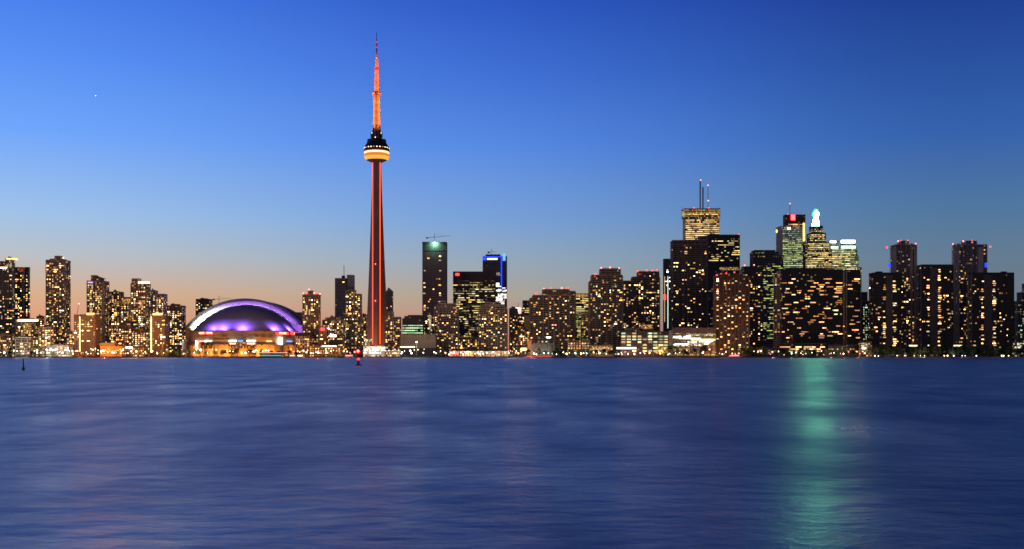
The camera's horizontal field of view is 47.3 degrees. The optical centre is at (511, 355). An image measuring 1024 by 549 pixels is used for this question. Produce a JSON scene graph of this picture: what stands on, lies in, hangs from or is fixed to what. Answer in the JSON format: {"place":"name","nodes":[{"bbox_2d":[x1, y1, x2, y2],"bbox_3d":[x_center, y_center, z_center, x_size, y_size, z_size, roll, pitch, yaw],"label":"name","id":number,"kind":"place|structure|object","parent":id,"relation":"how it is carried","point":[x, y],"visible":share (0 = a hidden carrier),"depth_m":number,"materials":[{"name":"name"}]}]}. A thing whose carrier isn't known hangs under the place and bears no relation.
{"place":"outdoors","nodes":[
{"label":"outdoors","id":0,"kind":"place"},
{"bbox_2d":[0,332,14,355],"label":"apartment block","id":1,"kind":"structure","parent":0,"point":[7,342],"depth_m":1690.00,"materials":[{"name":"brown"}]},
{"bbox_2d":[0,256,17,333],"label":"condo tower","id":2,"kind":"structure","parent":0,"point":[7,296],"depth_m":1800.00,"materials":[{"name":"glass"}]},
{"bbox_2d":[15,267,29,318],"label":"condo tower","id":3,"kind":"structure","parent":0,"point":[22,293],"depth_m":1850.20,"materials":[{"name":"glass"}]},
{"bbox_2d":[15,337,31,355],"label":"office block","id":4,"kind":"structure","parent":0,"point":[23,345],"depth_m":1672.00,"materials":[{"name":"grey"}]},
{"bbox_2d":[15,318,40,336],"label":"apartment block","id":5,"kind":"structure","parent":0,"point":[26,327],"depth_m":1720.00,"materials":[{"name":"brown"}]},
{"bbox_2d":[36,314,44,326],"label":"apartment block","id":6,"kind":"structure","parent":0,"point":[42,319],"depth_m":1762.00,"materials":[{"name":"brown"}]},
{"bbox_2d":[32,325,55,355],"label":"apartment block","id":7,"kind":"structure","parent":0,"point":[39,341],"depth_m":1700.00,"materials":[{"name":"brown"}]},
{"bbox_2d":[46,256,70,344],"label":"condo tower","id":8,"kind":"structure","parent":0,"point":[58,292],"depth_m":1800.00,"materials":[{"name":"brown"}]},
{"bbox_2d":[47,345,72,355],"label":"glass pavilion","id":9,"kind":"structure","parent":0,"point":[61,348],"depth_m":1662.00,"materials":[{"name":"grey glass"}]},
{"bbox_2d":[66,329,73,355],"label":"apartment block","id":10,"kind":"structure","parent":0,"point":[69,337],"depth_m":1742.00,"materials":[{"name":"brown"}]},
{"bbox_2d":[74,313,100,355],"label":"apartment slab","id":11,"kind":"structure","parent":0,"point":[87,332],"depth_m":1700.90,"materials":[{"name":"brown"}]},
{"bbox_2d":[87,275,109,342],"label":"condo tower","id":12,"kind":"structure","parent":0,"point":[98,296],"depth_m":1850.00,"materials":[{"name":"brown"}]},
{"bbox_2d":[99,343,125,355],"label":"boat house","id":13,"kind":"structure","parent":0,"point":[109,348],"depth_m":1652.00,"materials":[{"name":"orange"}]},
{"bbox_2d":[109,290,123,342],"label":"condo tower","id":14,"kind":"structure","parent":0,"point":[114,306],"depth_m":1905.00,"materials":[{"name":"brown"}]},
{"bbox_2d":[111,320,135,347],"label":"apartment block","id":15,"kind":"structure","parent":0,"point":[122,333],"depth_m":1771.65,"materials":[{"name":"brown"}]},
{"bbox_2d":[120,297,129,321],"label":"condo tower","id":16,"kind":"structure","parent":0,"point":[125,308],"depth_m":1872.00,"materials":[{"name":"brown"}]},
{"bbox_2d":[126,347,148,355],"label":"market hall","id":17,"kind":"structure","parent":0,"point":[135,353],"depth_m":1678.00,"materials":[{"name":"brown"}]},
{"bbox_2d":[130,278,150,328],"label":"condo tower","id":18,"kind":"structure","parent":0,"point":[140,302],"depth_m":1815.00,"materials":[{"name":"brown"}]},
{"bbox_2d":[134,326,149,355],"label":"apartment block","id":19,"kind":"structure","parent":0,"point":[141,336],"depth_m":1757.87,"materials":[{"name":"brown"}]},
{"bbox_2d":[149,313,168,355],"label":"apartment slab","id":20,"kind":"structure","parent":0,"point":[159,325],"depth_m":1712.90,"materials":[{"name":"brown"}]},
{"bbox_2d":[151,288,167,315],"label":"condo tower","id":21,"kind":"structure","parent":0,"point":[159,303],"depth_m":1905.55,"materials":[{"name":"grey glass"}]},
{"bbox_2d":[167,303,185,355],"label":"condo tower","id":22,"kind":"structure","parent":0,"point":[176,313],"depth_m":1850.00,"materials":[{"name":"brown"}]},
{"bbox_2d":[196,298,212,315],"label":"condo tower","id":23,"kind":"structure","parent":0,"point":[202,304],"depth_m":2160.00,"materials":[{"name":"grey"}]},
{"bbox_2d":[295,333,314,355],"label":"gallery hall","id":24,"kind":"structure","parent":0,"point":[303,341],"depth_m":1741.00,"materials":[{"name":"brown"}]},
{"bbox_2d":[302,289,320,345],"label":"condo tower","id":25,"kind":"structure","parent":0,"point":[311,311],"depth_m":1780.00,"materials":[{"name":"brown"}]},
{"bbox_2d":[309,346,342,355],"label":"terrace hall","id":26,"kind":"structure","parent":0,"point":[323,350],"depth_m":1663.00,"materials":[{"name":"brown"}]},
{"bbox_2d":[322,315,345,354],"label":"apartment block","id":27,"kind":"structure","parent":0,"point":[336,325],"depth_m":1802.00,"materials":[{"name":"brown"}]},
{"bbox_2d":[329,334,344,355],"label":"office block","id":28,"kind":"structure","parent":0,"point":[337,339],"depth_m":1712.00,"materials":[{"name":"brown"}]},
{"bbox_2d":[335,275,354,319],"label":"office tower","id":29,"kind":"structure","parent":0,"point":[342,284],"depth_m":2300.00,"materials":[{"name":"stone"}]},
{"bbox_2d":[343,290,361,355],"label":"condo tower","id":30,"kind":"structure","parent":0,"point":[352,315],"depth_m":1850.00,"materials":[{"name":"brown"}]},
{"bbox_2d":[362,313,367,355],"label":"apartment block","id":31,"kind":"structure","parent":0,"point":[364,327],"depth_m":1906.00,"materials":[{"name":"brown"}]},
{"bbox_2d":[363,339,385,355],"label":"glass pavilion","id":32,"kind":"structure","parent":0,"point":[375,352],"depth_m":1667.78,"materials":[{"name":"grey glass"}]},
{"bbox_2d":[364,33,389,345],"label":"observation tower","id":33,"kind":"structure","parent":0,"point":[376,150],"depth_m":2024.86,"materials":[{"name":"concrete"}]},
{"bbox_2d":[386,287,392,316],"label":"office tower","id":34,"kind":"structure","parent":0,"point":[389,295],"depth_m":2290.00,"materials":[{"name":"glass"}]},
{"bbox_2d":[385,350,400,355],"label":"block","id":35,"kind":"structure","parent":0,"point":[389,352],"depth_m":1660.00,"materials":[{"name":"grey"}]},
{"bbox_2d":[385,311,401,349],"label":"condo tower","id":36,"kind":"structure","parent":0,"point":[393,327],"depth_m":1806.00,"materials":[{"name":"brown"}]},
{"bbox_2d":[402,315,423,333],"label":"office block","id":37,"kind":"structure","parent":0,"point":[412,324],"depth_m":1801.87,"materials":[{"name":"grey"}]},
{"bbox_2d":[400,334,436,355],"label":"warehouse","id":38,"kind":"structure","parent":0,"point":[427,344],"depth_m":1722.00,"materials":[{"name":"grey concrete"}]},
{"bbox_2d":[423,315,433,333],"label":"hotel wing","id":39,"kind":"structure","parent":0,"point":[428,324],"depth_m":1960.00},
{"bbox_2d":[434,301,458,355],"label":"condo tower","id":40,"kind":"structure","parent":0,"point":[446,323],"depth_m":1850.00,"materials":[{"name":"brown"}]},
{"bbox_2d":[459,337,477,350],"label":"apartment block","id":41,"kind":"structure","parent":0,"point":[468,343],"depth_m":1880.00,"materials":[{"name":"brown"}]},
{"bbox_2d":[453,271,495,336],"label":"office tower","id":42,"kind":"structure","parent":0,"point":[474,292],"depth_m":2149.87,"materials":[{"name":"grey glass"}]},
{"bbox_2d":[478,302,507,350],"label":"condo tower","id":43,"kind":"structure","parent":0,"point":[493,325],"depth_m":1832.00,"materials":[{"name":"brown"}]},
{"bbox_2d":[0,358,1023,548],"bbox_3d":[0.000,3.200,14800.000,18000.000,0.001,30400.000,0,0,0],"label":"water","id":44,"kind":"structure","parent":0,"point":[515,453],"depth_m":38.15,"materials":[{"name":"blue liquid"}]},
{"bbox_2d":[257,352,288,357],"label":"boat","id":45,"kind":"object","parent":44,"relation":"on","point":[271,354],"visible":1,"depth_m":1583.85,"materials":[{"name":"teal paint"}]},
{"bbox_2d":[354,349,362,365],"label":"light buoy","id":46,"kind":"object","parent":44,"relation":"on","point":[358,352],"visible":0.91,"depth_m":364.98,"materials":[{"name":"red paint"}]},
{"bbox_2d":[525,356,553,357],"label":"barge","id":47,"kind":"object","parent":44,"relation":"on","point":[539,356],"visible":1,"depth_m":1585.72,"materials":[{"name":"red paint"}]},
{"bbox_2d":[728,355,741,357],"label":"motor yacht","id":48,"kind":"object","parent":44,"relation":"on","point":[733,356],"visible":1,"depth_m":1587.73,"materials":[{"name":"pink paint"}]},
{"bbox_2d":[0,356,1023,357],"bbox_3d":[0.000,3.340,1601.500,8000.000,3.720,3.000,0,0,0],"label":"quay edge","id":49,"kind":"object","parent":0,"point":[471,356],"visible":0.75,"depth_m":1600.00,"materials":[{"name":"concrete"}]},
{"bbox_2d":[819,357,1023,357],"bbox_3d":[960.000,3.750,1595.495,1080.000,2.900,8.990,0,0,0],"label":"seawall ledge","id":50,"kind":"object","parent":49,"relation":"attached to","point":[921,357],"visible":0.4,"depth_m":1591.00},
{"bbox_2d":[0,0,1023,354],"label":"sky","id":51,"kind":"structure","parent":0,"point":[192,150],"materials":[{"name":"blue"}]},
{"bbox_2d":[509,306,517,355],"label":"office slab","id":52,"kind":"structure","parent":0,"point":[513,319],"depth_m":1900.00,"materials":[{"name":"brown"}]},
{"bbox_2d":[518,307,524,326],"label":"hotel tower","id":53,"kind":"structure","parent":0,"point":[521,314],"depth_m":1960.00,"materials":[{"name":"grey"}]},
{"bbox_2d":[517,315,528,355],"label":"apartment block","id":54,"kind":"structure","parent":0,"point":[522,335],"depth_m":1852.00,"materials":[{"name":"brown"}]},
{"bbox_2d":[522,300,528,314],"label":"office tower","id":55,"kind":"structure","parent":0,"point":[525,304],"depth_m":2279.87,"materials":[{"name":"glass"}]},
{"bbox_2d":[532,342,554,355],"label":"warehouse","id":56,"kind":"structure","parent":0,"point":[543,346],"depth_m":1640.00,"materials":[{"name":"grey concrete"}]},
{"bbox_2d":[529,287,575,355],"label":"condo tower","id":57,"kind":"structure","parent":0,"point":[548,308],"depth_m":1800.00,"materials":[{"name":"brown"}]},
{"bbox_2d":[567,340,589,355],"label":"parking block","id":58,"kind":"structure","parent":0,"point":[582,346],"depth_m":1682.00,"materials":[{"name":"brown"}]},
{"bbox_2d":[576,293,587,339],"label":"office tower","id":59,"kind":"structure","parent":0,"point":[581,302],"depth_m":2210.00,"materials":[{"name":"brown"}]},
{"bbox_2d":[581,312,587,339],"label":"apartment block","id":60,"kind":"structure","parent":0,"point":[584,325],"depth_m":2010.00,"materials":[{"name":"brown concrete"}]},
{"bbox_2d":[589,345,612,355],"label":"shop block","id":61,"kind":"structure","parent":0,"point":[598,348],"depth_m":1672.00,"materials":[{"name":"brown"}]},
{"bbox_2d":[588,267,622,355],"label":"condo tower","id":62,"kind":"structure","parent":0,"point":[605,306],"depth_m":1782.00,"materials":[{"name":"brown"}]},
{"bbox_2d":[623,270,660,330],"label":"condo tower","id":63,"kind":"structure","parent":0,"point":[641,297],"depth_m":1900.00,"materials":[{"name":"brown"}]},
{"bbox_2d":[617,324,672,355],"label":"terminal block","id":64,"kind":"structure","parent":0,"point":[646,339],"depth_m":1662.00,"materials":[{"name":"grey"}]},
{"bbox_2d":[663,259,669,330],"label":"office tower","id":65,"kind":"structure","parent":0,"point":[666,294],"depth_m":2350.00,"materials":[{"name":"glass"}]},
{"bbox_2d":[670,236,707,329],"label":"condo tower","id":66,"kind":"structure","parent":0,"point":[688,283],"depth_m":1860.00,"materials":[{"name":"grey"}]},
{"bbox_2d":[672,328,715,355],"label":"market hall","id":67,"kind":"structure","parent":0,"point":[689,339],"depth_m":1691.78,"materials":[{"name":"gold metal"}]},
{"bbox_2d":[682,180,719,239],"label":"office tower","id":68,"kind":"structure","parent":0,"point":[700,221],"depth_m":2400.00,"materials":[{"name":"gold metal"}]},
{"bbox_2d":[707,234,739,327],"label":"office tower","id":69,"kind":"structure","parent":0,"point":[723,253],"depth_m":2300.00,"materials":[{"name":"grey glass"}]},
{"bbox_2d":[713,272,749,355],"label":"condo tower","id":70,"kind":"structure","parent":0,"point":[731,308],"depth_m":1699.90,"materials":[{"name":"brown"}]},
{"bbox_2d":[739,264,762,355],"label":"condo tower","id":71,"kind":"structure","parent":0,"point":[754,273],"depth_m":1790.00,"materials":[{"name":"grey"}]},
{"bbox_2d":[750,249,783,355],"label":"office tower","id":72,"kind":"structure","parent":0,"point":[769,263],"depth_m":2350.00,"materials":[{"name":"glass"}]},
{"bbox_2d":[776,226,802,268],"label":"office tower","id":73,"kind":"structure","parent":0,"point":[789,243],"depth_m":2379.87,"materials":[{"name":"green glass"}]},
{"bbox_2d":[783,203,805,267],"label":"office tower","id":74,"kind":"structure","parent":0,"point":[793,219],"depth_m":2413.78,"materials":[{"name":"grey"}]},
{"bbox_2d":[776,343,824,355],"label":"terrace hall","id":75,"kind":"structure","parent":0,"point":[819,347],"depth_m":1672.00,"materials":[{"name":"brown"}]},
{"bbox_2d":[773,268,860,355],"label":"condo slab","id":76,"kind":"structure","parent":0,"point":[816,305],"depth_m":1792.00,"materials":[{"name":"grey"}]},
{"bbox_2d":[805,209,831,268],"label":"office tower","id":77,"kind":"structure","parent":0,"point":[818,252],"depth_m":2440.77,"materials":[{"name":"grey"}]},
{"bbox_2d":[825,344,857,355],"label":"terrace hall","id":78,"kind":"structure","parent":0,"point":[837,347],"depth_m":1690.00,"materials":[{"name":"grey"}]},
{"bbox_2d":[830,240,861,291],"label":"office tower","id":79,"kind":"structure","parent":0,"point":[845,256],"depth_m":2530.77,"materials":[{"name":"grey glass"}]},
{"bbox_2d":[861,292,868,341],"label":"office block","id":80,"kind":"structure","parent":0,"point":[864,317],"depth_m":1960.00,"materials":[{"name":"grey"}]},
{"bbox_2d":[858,342,871,355],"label":"floodlit pavilion","id":81,"kind":"structure","parent":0,"point":[862,346],"depth_m":1690.00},
{"bbox_2d":[868,271,901,355],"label":"condo slab","id":82,"kind":"structure","parent":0,"point":[885,308],"depth_m":1752.00,"materials":[{"name":"grey"}]},
{"bbox_2d":[886,240,917,355],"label":"condo tower","id":83,"kind":"structure","parent":0,"point":[904,258],"depth_m":1831.18,"materials":[{"name":"grey"}]},
{"bbox_2d":[916,264,953,355],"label":"condo slab","id":84,"kind":"structure","parent":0,"point":[935,301],"depth_m":1761.45,"materials":[{"name":"grey"}]},
{"bbox_2d":[951,240,990,355],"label":"condo tower","id":85,"kind":"structure","parent":0,"point":[971,256],"depth_m":1831.38,"materials":[{"name":"grey"}]},
{"bbox_2d":[966,271,1013,355],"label":"condo slab","id":86,"kind":"structure","parent":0,"point":[990,308],"depth_m":1752.00,"materials":[{"name":"grey"}]},
{"bbox_2d":[1012,342,1023,355],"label":"floodlit pavilion","id":87,"kind":"structure","parent":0,"point":[1018,344],"depth_m":1690.00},
{"bbox_2d":[1014,284,1023,341],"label":"office block","id":88,"kind":"structure","parent":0,"point":[1019,320],"depth_m":1960.00,"materials":[{"name":"grey"}]},
{"label":"ground","id":89,"kind":"structure","parent":0,"visible":0},
{"bbox_2d":[186,298,301,355],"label":"domed stadium","id":90,"kind":"object","parent":89,"relation":"on","point":[243,325],"visible":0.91,"depth_m":1892.32,"materials":[{"name":"purple"}]},
{"bbox_2d":[319,326,328,345],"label":"sign block","id":91,"kind":"structure","parent":89,"relation":"on","point":[323,335],"depth_m":1722.00,"materials":[{"name":"brown"}]},
{"bbox_2d":[422,242,446,315],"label":"office tower","id":92,"kind":"structure","parent":89,"relation":"on","point":[434,273],"depth_m":2100.00,"materials":[{"name":"glass"}]},
{"bbox_2d":[449,351,507,355],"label":"waterfront pavilion","id":93,"kind":"structure","parent":89,"relation":"on","point":[475,353],"depth_m":1639.00,"materials":[{"name":"grey"}]},
{"bbox_2d":[483,253,506,307],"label":"office tower","id":94,"kind":"structure","parent":89,"relation":"on","point":[497,263],"depth_m":2239.78,"materials":[{"name":"glass"}]},
{"bbox_2d":[521,340,531,355],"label":"kiosk","id":95,"kind":"object","parent":89,"relation":"on","point":[529,344],"visible":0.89,"depth_m":1660.00,"materials":[{"name":"orange"}]},
{"bbox_2d":[666,344,673,354],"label":"tree","id":96,"kind":"object","parent":89,"relation":"on","point":[669,348],"visible":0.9,"depth_m":1632.60,"materials":[{"name":"green plant"}]},
{"bbox_2d":[671,345,679,353],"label":"tree","id":97,"kind":"object","parent":89,"relation":"on","point":[675,348],"visible":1,"depth_m":1615.93,"materials":[{"name":"green plant"}]},
{"bbox_2d":[701,345,708,352],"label":"tree","id":98,"kind":"object","parent":89,"relation":"on","point":[704,348],"visible":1,"depth_m":1626.19,"materials":[{"name":"green plant"}]},
{"bbox_2d":[737,347,745,355],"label":"tree","id":99,"kind":"object","parent":89,"relation":"on","point":[742,350],"visible":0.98,"depth_m":1620.55,"materials":[{"name":"green plant"}]},
{"bbox_2d":[752,347,760,355],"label":"tree","id":100,"kind":"object","parent":89,"relation":"on","point":[756,350],"visible":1,"depth_m":1620.27,"materials":[{"name":"green plant"}]},
{"bbox_2d":[763,347,769,355],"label":"tree","id":101,"kind":"object","parent":89,"relation":"on","point":[766,350],"visible":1,"depth_m":1609.40,"materials":[{"name":"green plant"}]},
{"bbox_2d":[772,347,781,354],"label":"tree","id":102,"kind":"object","parent":89,"relation":"on","point":[775,350],"visible":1,"depth_m":1610.96,"materials":[{"name":"green plant"}]},
{"bbox_2d":[869,345,878,353],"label":"tree","id":103,"kind":"object","parent":89,"relation":"on","point":[873,349],"visible":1,"depth_m":1615.99,"materials":[{"name":"green plant"}]},
{"bbox_2d":[878,346,884,355],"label":"tree","id":104,"kind":"object","parent":89,"relation":"on","point":[880,348],"visible":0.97,"depth_m":1625.20,"materials":[{"name":"green plant"}]},
{"bbox_2d":[883,345,889,355],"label":"tree","id":105,"kind":"object","parent":89,"relation":"on","point":[886,348],"visible":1,"depth_m":1612.28,"materials":[{"name":"green plant"}]},
{"bbox_2d":[920,346,929,354],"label":"tree","id":106,"kind":"object","parent":89,"relation":"on","point":[924,349],"visible":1,"depth_m":1610.83,"materials":[{"name":"green plant"}]},
{"bbox_2d":[928,345,935,353],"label":"tree","id":107,"kind":"object","parent":89,"relation":"on","point":[932,348],"visible":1,"depth_m":1616.52,"materials":[{"name":"green plant"}]},
{"bbox_2d":[940,344,946,352],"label":"tree","id":108,"kind":"object","parent":89,"relation":"on","point":[944,347],"visible":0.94,"depth_m":1633.85,"materials":[{"name":"green plant"}]},
{"bbox_2d":[949,346,959,354],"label":"tree","id":109,"kind":"object","parent":89,"relation":"on","point":[954,348],"visible":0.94,"depth_m":1623.95,"materials":[{"name":"green plant"}]},
{"bbox_2d":[959,345,966,355],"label":"tree","id":110,"kind":"object","parent":89,"relation":"on","point":[963,350],"visible":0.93,"depth_m":1640.58,"materials":[{"name":"green plant"}]},
{"bbox_2d":[961,345,969,355],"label":"tree","id":111,"kind":"object","parent":89,"relation":"on","point":[967,348],"visible":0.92,"depth_m":1642.47,"materials":[{"name":"green plant"}]},
{"bbox_2d":[969,348,975,355],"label":"tree","id":112,"kind":"object","parent":89,"relation":"on","point":[972,351],"visible":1,"depth_m":1629.95,"materials":[{"name":"green plant"}]},
{"bbox_2d":[979,344,986,355],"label":"tree","id":113,"kind":"object","parent":89,"relation":"on","point":[982,347],"visible":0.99,"depth_m":1635.41,"materials":[{"name":"green plant"}]},
{"bbox_2d":[984,345,992,352],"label":"tree","id":114,"kind":"object","parent":89,"relation":"on","point":[989,348],"visible":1,"depth_m":1628.73,"materials":[{"name":"green plant"}]},
{"bbox_2d":[1006,346,1014,355],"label":"tree","id":115,"kind":"object","parent":89,"relation":"on","point":[1009,349],"visible":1,"depth_m":1632.04,"materials":[{"name":"green plant"}]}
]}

